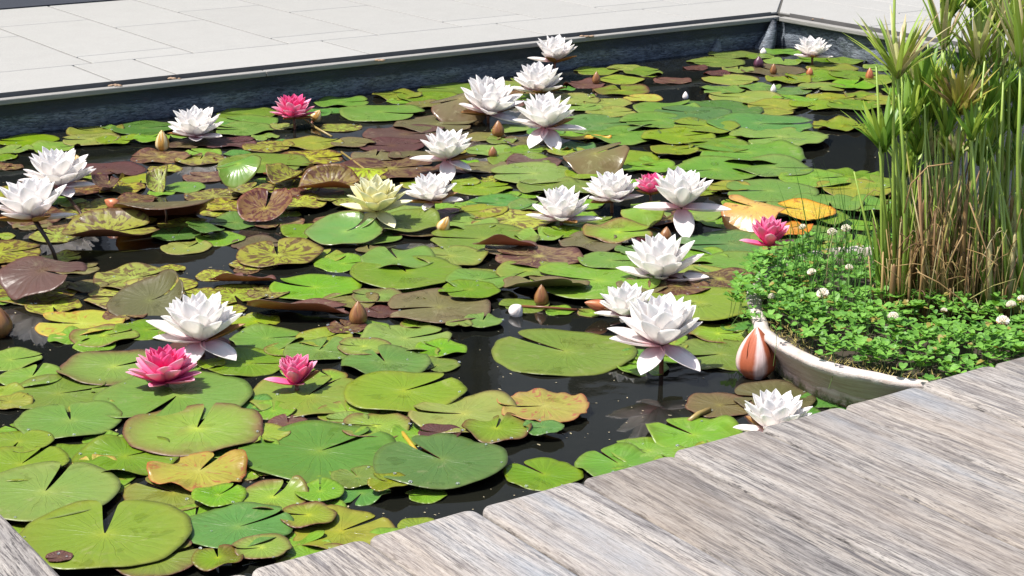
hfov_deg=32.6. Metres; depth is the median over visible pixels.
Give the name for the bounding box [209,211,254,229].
lily pad
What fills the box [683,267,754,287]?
lily pad
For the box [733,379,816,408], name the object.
lily pad
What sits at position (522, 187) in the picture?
lily pad
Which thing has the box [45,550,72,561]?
lily pad
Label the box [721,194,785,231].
lily pad
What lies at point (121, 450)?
lily pad
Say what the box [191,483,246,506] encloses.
lily pad
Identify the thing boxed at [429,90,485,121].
lily pad
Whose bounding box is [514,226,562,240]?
lily pad
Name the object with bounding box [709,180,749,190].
lily pad
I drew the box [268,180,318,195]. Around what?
lily pad
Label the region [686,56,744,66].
lily pad
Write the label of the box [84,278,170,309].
lily pad
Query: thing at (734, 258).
lily pad
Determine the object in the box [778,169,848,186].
lily pad
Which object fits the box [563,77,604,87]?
lily pad
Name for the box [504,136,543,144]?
lily pad
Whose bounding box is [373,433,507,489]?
lily pad
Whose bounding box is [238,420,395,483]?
lily pad
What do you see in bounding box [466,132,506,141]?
lily pad
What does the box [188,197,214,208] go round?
lily pad
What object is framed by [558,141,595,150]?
lily pad
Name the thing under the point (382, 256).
lily pad
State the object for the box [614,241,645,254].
lily pad
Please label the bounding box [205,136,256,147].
lily pad
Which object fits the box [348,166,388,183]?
lily pad
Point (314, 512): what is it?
lily pad
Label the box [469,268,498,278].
lily pad
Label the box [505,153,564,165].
lily pad
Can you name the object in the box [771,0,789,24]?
paving base
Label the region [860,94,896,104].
lily pad
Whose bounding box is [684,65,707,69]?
lily pad
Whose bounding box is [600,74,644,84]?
lily pad
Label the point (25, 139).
lily pad
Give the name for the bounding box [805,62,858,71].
lily pad
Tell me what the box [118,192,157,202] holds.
lily pad
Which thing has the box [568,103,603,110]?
lily pad
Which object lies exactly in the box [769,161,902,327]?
grass
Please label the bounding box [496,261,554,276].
lily pad
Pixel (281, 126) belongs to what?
lily pad
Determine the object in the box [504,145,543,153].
lily pad
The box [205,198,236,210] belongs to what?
lily pad
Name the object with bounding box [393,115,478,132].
lily pad
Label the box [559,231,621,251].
lily pad
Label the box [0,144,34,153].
lily pad
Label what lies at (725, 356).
lily pad
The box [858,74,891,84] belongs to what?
lily pad
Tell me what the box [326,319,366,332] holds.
lily pad
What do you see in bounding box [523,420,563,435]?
lily pad
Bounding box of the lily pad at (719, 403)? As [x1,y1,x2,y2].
[685,392,753,417]
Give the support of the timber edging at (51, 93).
attached to the paving base at (778, 12)
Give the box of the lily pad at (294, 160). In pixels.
[216,153,311,172]
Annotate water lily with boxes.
[0,175,76,259]
[18,146,95,213]
[126,344,201,386]
[146,291,244,361]
[168,105,222,141]
[264,354,320,390]
[271,94,314,128]
[340,174,412,227]
[405,172,462,210]
[410,127,476,181]
[459,75,522,122]
[513,91,585,149]
[514,61,565,94]
[526,185,602,224]
[528,34,576,75]
[582,168,642,212]
[594,281,653,328]
[607,292,701,374]
[616,233,708,280]
[633,166,730,236]
[636,172,664,201]
[733,388,812,431]
[739,215,793,249]
[794,35,832,64]
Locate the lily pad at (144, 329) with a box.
[113,319,165,340]
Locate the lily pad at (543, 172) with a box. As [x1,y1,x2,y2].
[490,161,574,183]
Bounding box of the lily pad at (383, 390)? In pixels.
[343,370,467,412]
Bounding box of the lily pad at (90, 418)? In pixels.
[14,400,122,438]
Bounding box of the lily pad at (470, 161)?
[460,159,479,166]
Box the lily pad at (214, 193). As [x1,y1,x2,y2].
[184,188,241,199]
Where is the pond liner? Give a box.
[0,18,1022,136]
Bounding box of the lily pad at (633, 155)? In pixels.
[624,150,659,166]
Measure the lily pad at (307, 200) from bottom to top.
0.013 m
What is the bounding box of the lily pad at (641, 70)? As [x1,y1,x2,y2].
[623,66,662,75]
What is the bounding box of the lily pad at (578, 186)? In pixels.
[553,179,590,192]
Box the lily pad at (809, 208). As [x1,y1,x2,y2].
[778,198,835,220]
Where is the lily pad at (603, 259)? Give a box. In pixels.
[577,251,635,268]
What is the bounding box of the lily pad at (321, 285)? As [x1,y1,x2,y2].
[269,274,361,299]
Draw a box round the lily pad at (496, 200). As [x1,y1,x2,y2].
[466,193,533,209]
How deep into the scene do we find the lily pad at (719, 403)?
3.10 m
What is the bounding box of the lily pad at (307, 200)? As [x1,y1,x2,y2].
[286,193,326,208]
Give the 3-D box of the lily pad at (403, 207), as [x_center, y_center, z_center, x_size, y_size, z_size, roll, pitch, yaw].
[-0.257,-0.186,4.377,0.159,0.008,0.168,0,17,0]
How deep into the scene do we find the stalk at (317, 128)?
5.33 m
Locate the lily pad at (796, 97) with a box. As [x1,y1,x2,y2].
[771,94,817,100]
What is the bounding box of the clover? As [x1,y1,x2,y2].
[723,228,1023,388]
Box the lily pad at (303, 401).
[249,375,353,417]
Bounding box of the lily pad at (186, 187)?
[164,181,205,192]
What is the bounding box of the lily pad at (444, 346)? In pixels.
[415,338,466,356]
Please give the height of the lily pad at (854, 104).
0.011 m
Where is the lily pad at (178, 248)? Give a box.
[160,240,212,254]
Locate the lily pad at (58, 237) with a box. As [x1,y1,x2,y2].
[28,227,79,242]
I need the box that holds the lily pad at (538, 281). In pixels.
[503,276,589,287]
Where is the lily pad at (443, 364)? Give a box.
[423,356,460,371]
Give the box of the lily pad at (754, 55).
[745,53,773,58]
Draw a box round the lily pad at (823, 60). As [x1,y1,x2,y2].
[796,56,838,63]
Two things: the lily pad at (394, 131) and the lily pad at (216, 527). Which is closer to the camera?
the lily pad at (216, 527)
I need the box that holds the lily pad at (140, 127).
[111,120,172,134]
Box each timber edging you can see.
[0,12,779,104]
[779,13,1014,60]
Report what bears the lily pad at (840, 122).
on the water
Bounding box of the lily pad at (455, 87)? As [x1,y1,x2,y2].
[417,82,470,93]
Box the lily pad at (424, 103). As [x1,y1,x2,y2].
[407,99,440,107]
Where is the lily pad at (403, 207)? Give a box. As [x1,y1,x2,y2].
[384,205,440,220]
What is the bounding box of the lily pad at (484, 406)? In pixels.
[408,390,516,432]
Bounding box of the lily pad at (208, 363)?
[197,358,225,368]
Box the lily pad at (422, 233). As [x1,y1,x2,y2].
[392,227,438,236]
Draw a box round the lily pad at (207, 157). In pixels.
[174,152,225,165]
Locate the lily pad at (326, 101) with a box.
[314,96,368,106]
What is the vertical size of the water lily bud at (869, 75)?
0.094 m
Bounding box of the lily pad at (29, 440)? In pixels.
[0,429,53,452]
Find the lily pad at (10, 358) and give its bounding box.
[0,347,42,370]
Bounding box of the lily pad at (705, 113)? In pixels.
[654,105,731,119]
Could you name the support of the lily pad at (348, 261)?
on the water
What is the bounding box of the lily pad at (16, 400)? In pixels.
[0,392,32,409]
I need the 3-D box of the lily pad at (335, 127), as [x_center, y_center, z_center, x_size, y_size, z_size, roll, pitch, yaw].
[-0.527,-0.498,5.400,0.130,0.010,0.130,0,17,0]
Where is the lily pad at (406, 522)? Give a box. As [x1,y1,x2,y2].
[397,517,434,527]
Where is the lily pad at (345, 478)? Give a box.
[331,465,379,488]
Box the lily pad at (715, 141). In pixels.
[683,138,749,152]
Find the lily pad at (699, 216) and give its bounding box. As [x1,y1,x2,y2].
[664,209,720,221]
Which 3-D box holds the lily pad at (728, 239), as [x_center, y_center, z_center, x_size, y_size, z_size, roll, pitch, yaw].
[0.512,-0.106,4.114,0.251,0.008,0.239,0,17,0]
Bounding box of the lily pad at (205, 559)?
[191,544,243,571]
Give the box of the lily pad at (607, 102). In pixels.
[583,98,632,106]
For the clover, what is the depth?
3.25 m
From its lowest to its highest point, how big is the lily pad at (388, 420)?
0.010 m
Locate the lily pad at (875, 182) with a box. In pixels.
[848,174,891,188]
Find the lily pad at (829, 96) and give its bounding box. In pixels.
[806,92,856,100]
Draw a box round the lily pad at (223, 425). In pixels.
[122,403,263,456]
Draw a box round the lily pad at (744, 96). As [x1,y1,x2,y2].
[706,90,784,102]
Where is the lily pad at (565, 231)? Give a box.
[542,225,582,237]
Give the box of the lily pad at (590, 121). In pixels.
[565,113,646,133]
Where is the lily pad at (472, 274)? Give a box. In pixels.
[445,268,517,287]
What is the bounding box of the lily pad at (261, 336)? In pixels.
[229,324,301,349]
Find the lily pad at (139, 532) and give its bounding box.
[19,500,191,569]
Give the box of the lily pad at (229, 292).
[205,284,268,304]
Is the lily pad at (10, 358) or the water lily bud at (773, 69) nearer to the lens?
the lily pad at (10, 358)
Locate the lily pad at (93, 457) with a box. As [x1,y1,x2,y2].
[67,454,116,467]
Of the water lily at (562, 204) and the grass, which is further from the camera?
the water lily at (562, 204)
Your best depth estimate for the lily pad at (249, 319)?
3.56 m
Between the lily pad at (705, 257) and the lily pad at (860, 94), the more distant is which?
the lily pad at (860, 94)
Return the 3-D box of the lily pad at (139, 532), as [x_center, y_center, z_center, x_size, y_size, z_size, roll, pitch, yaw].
[-0.594,0.358,2.553,0.253,0.006,0.241,0,17,0]
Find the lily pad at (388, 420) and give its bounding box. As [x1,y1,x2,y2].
[342,412,410,437]
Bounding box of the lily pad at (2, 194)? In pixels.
[0,186,8,197]
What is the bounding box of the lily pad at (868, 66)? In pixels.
[863,64,887,70]
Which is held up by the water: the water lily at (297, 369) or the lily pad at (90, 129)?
the lily pad at (90, 129)
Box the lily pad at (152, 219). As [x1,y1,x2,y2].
[148,217,157,223]
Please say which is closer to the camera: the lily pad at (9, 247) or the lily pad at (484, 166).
the lily pad at (9, 247)
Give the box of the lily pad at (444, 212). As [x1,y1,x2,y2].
[437,208,477,222]
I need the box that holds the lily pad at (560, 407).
[497,388,588,422]
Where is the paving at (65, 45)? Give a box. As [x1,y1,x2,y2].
[0,0,1007,92]
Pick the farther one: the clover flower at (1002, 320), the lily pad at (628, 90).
the lily pad at (628, 90)
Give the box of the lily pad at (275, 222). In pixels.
[254,216,304,227]
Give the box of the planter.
[746,245,1023,406]
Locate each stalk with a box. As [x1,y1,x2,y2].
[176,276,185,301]
[304,119,332,137]
[341,151,363,167]
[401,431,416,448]
[521,305,576,310]
[687,407,711,420]
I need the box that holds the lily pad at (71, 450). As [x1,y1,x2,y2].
[29,443,95,468]
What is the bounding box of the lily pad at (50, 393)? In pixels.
[13,374,106,411]
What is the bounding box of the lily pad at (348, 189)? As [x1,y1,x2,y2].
[303,183,354,201]
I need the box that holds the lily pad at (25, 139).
[0,133,59,146]
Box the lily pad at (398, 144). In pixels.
[360,137,424,151]
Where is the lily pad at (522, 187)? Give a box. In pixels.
[517,176,578,192]
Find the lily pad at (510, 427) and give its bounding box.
[461,412,531,443]
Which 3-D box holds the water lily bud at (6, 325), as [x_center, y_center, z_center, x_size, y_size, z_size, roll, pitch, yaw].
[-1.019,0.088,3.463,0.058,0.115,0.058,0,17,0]
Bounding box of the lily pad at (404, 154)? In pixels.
[388,150,430,157]
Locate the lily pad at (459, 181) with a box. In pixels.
[449,177,480,185]
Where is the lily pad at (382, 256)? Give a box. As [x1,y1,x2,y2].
[360,245,434,268]
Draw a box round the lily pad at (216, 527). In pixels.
[188,502,293,548]
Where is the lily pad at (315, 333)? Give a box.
[294,327,352,346]
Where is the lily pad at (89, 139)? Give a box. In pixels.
[62,133,120,145]
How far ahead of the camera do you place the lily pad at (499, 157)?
4.99 m
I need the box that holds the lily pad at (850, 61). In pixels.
[827,57,865,64]
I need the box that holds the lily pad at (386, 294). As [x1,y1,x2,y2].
[352,288,401,301]
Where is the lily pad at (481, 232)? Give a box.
[430,223,539,253]
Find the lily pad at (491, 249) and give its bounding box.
[485,238,528,255]
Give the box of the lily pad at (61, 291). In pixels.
[0,281,78,305]
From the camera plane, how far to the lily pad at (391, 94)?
5.91 m
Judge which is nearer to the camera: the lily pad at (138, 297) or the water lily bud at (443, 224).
the lily pad at (138, 297)
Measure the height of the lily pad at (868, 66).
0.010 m
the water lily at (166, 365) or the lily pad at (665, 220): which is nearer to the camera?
the water lily at (166, 365)
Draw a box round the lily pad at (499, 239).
[473,234,536,245]
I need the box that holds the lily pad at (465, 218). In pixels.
[450,212,498,229]
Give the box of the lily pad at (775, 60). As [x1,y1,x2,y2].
[763,57,803,64]
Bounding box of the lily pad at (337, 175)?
[297,163,359,188]
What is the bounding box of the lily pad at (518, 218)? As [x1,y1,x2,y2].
[471,207,554,230]
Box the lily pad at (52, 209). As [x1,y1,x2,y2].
[0,206,65,225]
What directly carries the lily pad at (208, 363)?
on the lily pad at (247, 359)
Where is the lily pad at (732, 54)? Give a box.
[708,50,758,58]
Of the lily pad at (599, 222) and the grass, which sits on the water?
the lily pad at (599, 222)
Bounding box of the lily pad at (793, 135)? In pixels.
[729,127,829,145]
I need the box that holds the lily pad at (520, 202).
[508,198,542,210]
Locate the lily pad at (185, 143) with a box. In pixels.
[169,139,210,147]
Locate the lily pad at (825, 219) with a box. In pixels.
[806,210,849,224]
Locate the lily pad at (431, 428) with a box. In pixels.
[418,423,463,436]
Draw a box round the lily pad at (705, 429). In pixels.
[645,415,742,450]
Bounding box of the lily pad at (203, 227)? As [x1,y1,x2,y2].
[185,221,224,232]
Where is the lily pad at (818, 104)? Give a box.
[789,99,843,109]
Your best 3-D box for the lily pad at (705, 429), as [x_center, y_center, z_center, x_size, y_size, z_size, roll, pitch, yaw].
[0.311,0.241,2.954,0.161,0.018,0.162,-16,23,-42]
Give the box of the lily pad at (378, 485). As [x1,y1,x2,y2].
[367,472,411,491]
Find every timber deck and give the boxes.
[0,514,58,575]
[234,357,1023,575]
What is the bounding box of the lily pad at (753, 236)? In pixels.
[750,233,816,249]
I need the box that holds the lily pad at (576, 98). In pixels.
[534,92,600,104]
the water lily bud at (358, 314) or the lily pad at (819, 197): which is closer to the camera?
the water lily bud at (358, 314)
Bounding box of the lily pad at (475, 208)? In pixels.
[459,204,508,217]
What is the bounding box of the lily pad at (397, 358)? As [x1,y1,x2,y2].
[340,344,430,373]
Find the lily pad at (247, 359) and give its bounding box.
[207,346,285,376]
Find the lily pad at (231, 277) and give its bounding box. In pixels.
[208,273,275,280]
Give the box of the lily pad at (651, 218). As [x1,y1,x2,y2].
[620,201,664,228]
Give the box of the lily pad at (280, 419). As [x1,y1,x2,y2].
[267,414,306,425]
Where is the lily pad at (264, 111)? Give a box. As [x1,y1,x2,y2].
[216,107,277,120]
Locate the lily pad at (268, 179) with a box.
[266,170,301,185]
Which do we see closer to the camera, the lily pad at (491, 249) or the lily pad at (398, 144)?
the lily pad at (491, 249)
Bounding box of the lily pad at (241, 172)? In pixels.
[217,155,261,187]
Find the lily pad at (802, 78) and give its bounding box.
[765,74,811,83]
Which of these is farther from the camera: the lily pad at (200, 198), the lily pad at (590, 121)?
the lily pad at (590, 121)
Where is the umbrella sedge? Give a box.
[825,0,1023,323]
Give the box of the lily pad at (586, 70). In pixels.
[574,66,619,74]
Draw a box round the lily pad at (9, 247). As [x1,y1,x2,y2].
[0,240,40,262]
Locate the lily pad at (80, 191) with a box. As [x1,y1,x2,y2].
[74,185,111,195]
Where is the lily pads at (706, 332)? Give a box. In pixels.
[0,74,875,563]
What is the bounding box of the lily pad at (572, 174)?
[564,169,603,178]
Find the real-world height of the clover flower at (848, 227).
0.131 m
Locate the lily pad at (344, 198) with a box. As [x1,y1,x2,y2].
[316,191,355,205]
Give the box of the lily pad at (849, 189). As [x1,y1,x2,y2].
[815,179,890,196]
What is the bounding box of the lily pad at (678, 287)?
[648,277,710,294]
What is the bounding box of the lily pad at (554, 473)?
[504,457,583,490]
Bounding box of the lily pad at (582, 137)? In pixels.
[560,134,611,139]
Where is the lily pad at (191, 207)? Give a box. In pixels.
[113,198,214,222]
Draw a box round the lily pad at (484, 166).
[462,161,505,172]
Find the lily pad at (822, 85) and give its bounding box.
[798,82,845,90]
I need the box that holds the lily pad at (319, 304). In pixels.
[247,298,349,313]
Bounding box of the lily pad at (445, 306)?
[387,288,490,322]
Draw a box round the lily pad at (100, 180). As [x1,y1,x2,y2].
[91,173,123,187]
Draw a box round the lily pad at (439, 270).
[350,255,461,289]
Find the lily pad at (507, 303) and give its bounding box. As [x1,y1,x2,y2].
[499,298,549,312]
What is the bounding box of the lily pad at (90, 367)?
[56,349,146,385]
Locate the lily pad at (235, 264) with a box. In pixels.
[229,260,277,269]
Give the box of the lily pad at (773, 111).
[761,108,793,114]
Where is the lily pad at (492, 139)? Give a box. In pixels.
[486,136,517,143]
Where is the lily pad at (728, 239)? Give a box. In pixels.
[676,229,782,254]
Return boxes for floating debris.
[3,71,737,562]
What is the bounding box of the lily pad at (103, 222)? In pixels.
[61,208,159,236]
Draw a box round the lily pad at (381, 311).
[365,305,400,317]
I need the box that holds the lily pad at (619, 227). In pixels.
[582,217,652,243]
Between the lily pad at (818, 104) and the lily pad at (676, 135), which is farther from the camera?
the lily pad at (818, 104)
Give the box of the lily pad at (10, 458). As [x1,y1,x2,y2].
[0,446,69,480]
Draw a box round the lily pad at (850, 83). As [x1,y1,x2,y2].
[829,79,875,88]
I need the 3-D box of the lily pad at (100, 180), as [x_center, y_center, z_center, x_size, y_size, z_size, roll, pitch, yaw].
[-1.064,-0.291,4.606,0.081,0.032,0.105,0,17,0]
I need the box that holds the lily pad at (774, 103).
[743,98,803,110]
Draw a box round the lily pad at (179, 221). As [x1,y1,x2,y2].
[157,217,206,231]
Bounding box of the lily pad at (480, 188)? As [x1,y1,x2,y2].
[452,179,512,194]
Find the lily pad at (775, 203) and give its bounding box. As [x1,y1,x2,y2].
[766,201,800,216]
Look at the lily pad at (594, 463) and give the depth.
2.85 m
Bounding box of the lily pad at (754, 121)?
[706,112,812,137]
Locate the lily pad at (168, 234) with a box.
[151,226,200,240]
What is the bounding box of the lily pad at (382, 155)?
[351,149,400,160]
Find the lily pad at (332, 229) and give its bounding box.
[304,210,382,244]
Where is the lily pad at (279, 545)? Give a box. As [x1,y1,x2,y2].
[232,533,291,558]
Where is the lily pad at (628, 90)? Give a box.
[593,84,649,95]
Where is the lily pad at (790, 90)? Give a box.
[765,86,811,94]
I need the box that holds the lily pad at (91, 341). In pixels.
[69,324,139,346]
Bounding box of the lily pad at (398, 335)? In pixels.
[360,323,451,350]
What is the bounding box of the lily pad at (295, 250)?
[236,237,323,266]
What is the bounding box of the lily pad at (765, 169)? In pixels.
[732,154,813,176]
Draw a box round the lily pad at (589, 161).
[563,142,629,177]
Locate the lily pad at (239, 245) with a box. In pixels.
[231,234,277,249]
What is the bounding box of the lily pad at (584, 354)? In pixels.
[491,328,637,376]
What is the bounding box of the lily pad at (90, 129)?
[66,124,123,134]
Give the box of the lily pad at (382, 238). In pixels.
[348,229,406,244]
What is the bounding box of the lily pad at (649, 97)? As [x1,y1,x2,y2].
[623,94,662,101]
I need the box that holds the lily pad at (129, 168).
[84,161,145,177]
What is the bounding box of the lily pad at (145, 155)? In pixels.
[130,147,191,163]
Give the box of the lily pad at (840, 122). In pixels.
[812,115,866,130]
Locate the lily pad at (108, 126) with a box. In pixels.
[100,124,114,128]
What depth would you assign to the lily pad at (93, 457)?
2.85 m
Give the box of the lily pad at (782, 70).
[741,64,806,75]
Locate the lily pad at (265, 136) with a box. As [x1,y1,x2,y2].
[251,133,279,139]
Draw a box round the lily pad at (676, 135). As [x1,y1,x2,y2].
[641,127,715,143]
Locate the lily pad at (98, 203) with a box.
[85,197,120,210]
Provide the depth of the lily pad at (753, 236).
4.14 m
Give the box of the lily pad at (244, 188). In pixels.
[228,182,273,193]
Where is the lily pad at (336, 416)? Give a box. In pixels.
[326,411,368,425]
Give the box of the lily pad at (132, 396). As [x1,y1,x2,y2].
[93,370,252,420]
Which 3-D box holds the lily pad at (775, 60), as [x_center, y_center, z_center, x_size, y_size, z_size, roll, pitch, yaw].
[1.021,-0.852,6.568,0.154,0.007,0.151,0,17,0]
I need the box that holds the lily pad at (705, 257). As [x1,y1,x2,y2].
[678,246,728,263]
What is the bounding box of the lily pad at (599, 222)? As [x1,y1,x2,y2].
[575,216,614,224]
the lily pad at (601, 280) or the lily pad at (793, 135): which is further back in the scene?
the lily pad at (793, 135)
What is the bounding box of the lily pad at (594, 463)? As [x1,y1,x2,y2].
[574,442,654,476]
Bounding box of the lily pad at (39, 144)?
[28,140,79,152]
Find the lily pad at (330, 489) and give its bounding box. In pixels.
[295,477,343,501]
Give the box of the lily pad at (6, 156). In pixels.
[0,153,18,160]
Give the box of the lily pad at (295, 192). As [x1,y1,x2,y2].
[289,188,343,200]
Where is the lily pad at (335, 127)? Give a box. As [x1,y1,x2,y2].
[320,124,361,131]
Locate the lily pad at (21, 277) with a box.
[0,255,87,299]
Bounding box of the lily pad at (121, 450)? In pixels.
[71,434,178,475]
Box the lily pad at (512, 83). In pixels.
[505,81,521,86]
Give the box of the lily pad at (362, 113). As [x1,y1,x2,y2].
[339,104,424,121]
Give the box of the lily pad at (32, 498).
[0,461,120,521]
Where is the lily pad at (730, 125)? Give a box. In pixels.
[673,117,740,132]
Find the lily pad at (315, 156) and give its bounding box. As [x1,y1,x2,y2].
[282,149,342,163]
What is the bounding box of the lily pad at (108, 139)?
[95,134,135,143]
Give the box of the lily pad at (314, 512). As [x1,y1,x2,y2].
[280,501,336,527]
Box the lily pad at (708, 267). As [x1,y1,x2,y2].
[677,264,723,272]
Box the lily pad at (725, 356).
[676,338,742,370]
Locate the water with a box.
[0,45,1023,575]
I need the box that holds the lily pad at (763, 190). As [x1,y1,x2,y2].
[726,179,818,201]
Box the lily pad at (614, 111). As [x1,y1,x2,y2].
[585,106,636,116]
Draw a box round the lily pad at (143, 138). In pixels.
[133,133,169,142]
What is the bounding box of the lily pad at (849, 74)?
[828,70,878,79]
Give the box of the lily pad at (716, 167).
[665,155,759,179]
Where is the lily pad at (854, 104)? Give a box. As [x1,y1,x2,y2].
[827,99,880,109]
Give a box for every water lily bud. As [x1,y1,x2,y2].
[0,308,12,337]
[104,198,118,207]
[155,130,168,150]
[310,110,320,123]
[349,301,366,323]
[436,217,449,230]
[488,146,496,156]
[492,121,503,136]
[508,304,522,316]
[534,284,548,305]
[584,299,605,311]
[592,71,600,83]
[660,227,671,239]
[682,91,687,99]
[736,326,775,379]
[753,56,763,67]
[760,48,766,53]
[770,64,776,73]
[770,84,776,91]
[806,68,812,74]
[865,68,873,79]
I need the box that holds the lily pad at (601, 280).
[530,262,661,298]
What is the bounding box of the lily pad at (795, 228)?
[781,221,812,234]
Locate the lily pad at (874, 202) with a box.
[849,194,911,213]
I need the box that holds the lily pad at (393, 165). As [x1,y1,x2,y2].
[340,156,439,177]
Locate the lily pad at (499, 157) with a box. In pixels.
[487,152,549,164]
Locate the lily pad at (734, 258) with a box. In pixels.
[693,251,778,272]
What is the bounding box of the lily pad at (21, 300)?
[0,296,25,304]
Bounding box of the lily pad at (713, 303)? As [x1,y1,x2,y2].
[648,286,747,320]
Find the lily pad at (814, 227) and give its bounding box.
[787,225,843,242]
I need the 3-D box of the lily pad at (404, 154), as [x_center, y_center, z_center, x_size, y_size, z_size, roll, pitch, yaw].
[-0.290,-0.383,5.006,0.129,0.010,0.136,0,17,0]
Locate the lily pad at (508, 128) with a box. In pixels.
[491,124,529,132]
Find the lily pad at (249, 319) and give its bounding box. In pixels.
[232,312,279,326]
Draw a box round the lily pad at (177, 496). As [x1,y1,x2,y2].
[123,476,203,510]
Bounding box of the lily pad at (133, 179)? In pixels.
[119,173,161,183]
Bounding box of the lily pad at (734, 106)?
[683,100,763,113]
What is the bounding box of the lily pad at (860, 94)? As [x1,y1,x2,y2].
[843,90,882,99]
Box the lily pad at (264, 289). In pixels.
[247,285,289,298]
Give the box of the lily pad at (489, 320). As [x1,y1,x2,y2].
[464,312,503,327]
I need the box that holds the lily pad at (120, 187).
[94,180,145,193]
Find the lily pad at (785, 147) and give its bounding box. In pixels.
[698,139,806,163]
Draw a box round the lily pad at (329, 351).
[283,336,354,359]
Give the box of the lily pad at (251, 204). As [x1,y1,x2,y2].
[237,188,292,221]
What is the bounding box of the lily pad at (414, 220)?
[375,207,439,231]
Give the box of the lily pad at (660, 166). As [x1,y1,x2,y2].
[622,160,674,172]
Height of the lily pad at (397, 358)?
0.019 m
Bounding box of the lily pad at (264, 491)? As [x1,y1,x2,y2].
[243,475,308,511]
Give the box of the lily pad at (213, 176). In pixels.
[182,171,220,182]
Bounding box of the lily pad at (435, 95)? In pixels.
[396,91,457,101]
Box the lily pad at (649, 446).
[610,437,682,461]
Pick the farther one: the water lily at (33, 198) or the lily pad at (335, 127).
the lily pad at (335, 127)
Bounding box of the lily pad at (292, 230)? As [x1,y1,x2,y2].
[280,223,312,238]
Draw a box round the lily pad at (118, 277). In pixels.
[93,262,178,288]
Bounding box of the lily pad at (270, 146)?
[242,141,294,152]
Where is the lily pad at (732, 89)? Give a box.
[700,85,745,93]
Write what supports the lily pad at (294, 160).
on the water
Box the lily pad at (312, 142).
[281,135,343,150]
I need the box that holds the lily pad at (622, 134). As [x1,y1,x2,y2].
[583,125,660,144]
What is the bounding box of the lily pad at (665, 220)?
[654,210,694,225]
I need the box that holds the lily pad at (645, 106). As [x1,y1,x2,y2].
[633,100,700,113]
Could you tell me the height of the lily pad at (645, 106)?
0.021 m
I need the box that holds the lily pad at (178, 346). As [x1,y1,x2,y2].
[163,337,230,359]
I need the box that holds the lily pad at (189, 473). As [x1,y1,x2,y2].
[146,449,247,491]
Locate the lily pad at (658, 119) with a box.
[619,111,698,127]
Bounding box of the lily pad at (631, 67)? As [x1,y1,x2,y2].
[607,64,639,70]
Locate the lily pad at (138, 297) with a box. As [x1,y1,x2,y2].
[106,269,183,315]
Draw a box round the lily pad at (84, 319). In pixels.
[35,310,125,336]
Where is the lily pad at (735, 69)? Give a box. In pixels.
[722,66,754,72]
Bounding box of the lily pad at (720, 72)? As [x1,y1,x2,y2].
[703,70,731,75]
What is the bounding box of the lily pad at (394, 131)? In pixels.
[362,124,444,142]
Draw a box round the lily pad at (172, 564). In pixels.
[111,539,198,575]
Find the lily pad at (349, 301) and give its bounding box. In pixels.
[323,292,378,307]
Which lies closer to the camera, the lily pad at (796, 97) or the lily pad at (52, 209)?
the lily pad at (52, 209)
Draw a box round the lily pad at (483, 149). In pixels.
[465,144,511,155]
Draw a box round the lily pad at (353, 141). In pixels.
[331,137,375,146]
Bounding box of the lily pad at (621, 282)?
[616,277,667,292]
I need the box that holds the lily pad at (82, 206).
[60,202,93,218]
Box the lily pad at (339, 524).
[293,504,394,548]
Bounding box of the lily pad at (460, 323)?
[445,319,472,326]
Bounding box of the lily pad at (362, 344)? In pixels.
[337,337,390,354]
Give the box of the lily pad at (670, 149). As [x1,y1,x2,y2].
[650,144,698,154]
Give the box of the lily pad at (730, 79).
[701,74,759,84]
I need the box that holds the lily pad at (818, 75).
[785,69,843,81]
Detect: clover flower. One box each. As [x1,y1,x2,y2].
[768,293,774,326]
[799,224,805,269]
[807,268,815,290]
[816,288,828,304]
[827,228,836,280]
[841,224,850,278]
[845,264,852,302]
[887,312,898,348]
[941,308,947,330]
[996,315,1009,349]
[1006,300,1015,319]
[1017,295,1023,321]
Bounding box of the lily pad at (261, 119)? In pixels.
[215,115,277,127]
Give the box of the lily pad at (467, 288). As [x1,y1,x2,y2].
[438,279,500,297]
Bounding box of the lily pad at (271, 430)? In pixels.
[252,423,290,442]
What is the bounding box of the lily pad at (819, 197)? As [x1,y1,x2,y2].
[792,193,863,210]
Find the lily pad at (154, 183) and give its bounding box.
[146,165,167,191]
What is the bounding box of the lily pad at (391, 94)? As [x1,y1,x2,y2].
[372,88,421,100]
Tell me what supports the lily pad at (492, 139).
on the water
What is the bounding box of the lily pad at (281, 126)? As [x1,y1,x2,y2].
[270,123,296,129]
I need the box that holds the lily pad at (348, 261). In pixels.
[314,253,360,272]
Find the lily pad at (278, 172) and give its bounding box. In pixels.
[266,163,313,182]
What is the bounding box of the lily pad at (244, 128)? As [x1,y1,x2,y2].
[216,121,274,135]
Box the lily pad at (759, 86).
[739,82,781,90]
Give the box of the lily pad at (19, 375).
[0,363,62,386]
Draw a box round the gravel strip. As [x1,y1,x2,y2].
[0,0,118,9]
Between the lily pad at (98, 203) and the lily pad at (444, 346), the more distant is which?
the lily pad at (98, 203)
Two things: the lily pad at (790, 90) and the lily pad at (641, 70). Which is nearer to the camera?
the lily pad at (790, 90)
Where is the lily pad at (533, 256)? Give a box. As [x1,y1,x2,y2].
[495,245,583,267]
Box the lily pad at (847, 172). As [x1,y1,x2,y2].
[828,167,879,180]
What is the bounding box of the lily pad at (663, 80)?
[653,77,691,83]
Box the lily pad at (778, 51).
[765,48,801,54]
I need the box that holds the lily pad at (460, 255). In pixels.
[416,245,488,264]
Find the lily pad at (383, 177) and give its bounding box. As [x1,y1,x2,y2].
[380,175,387,180]

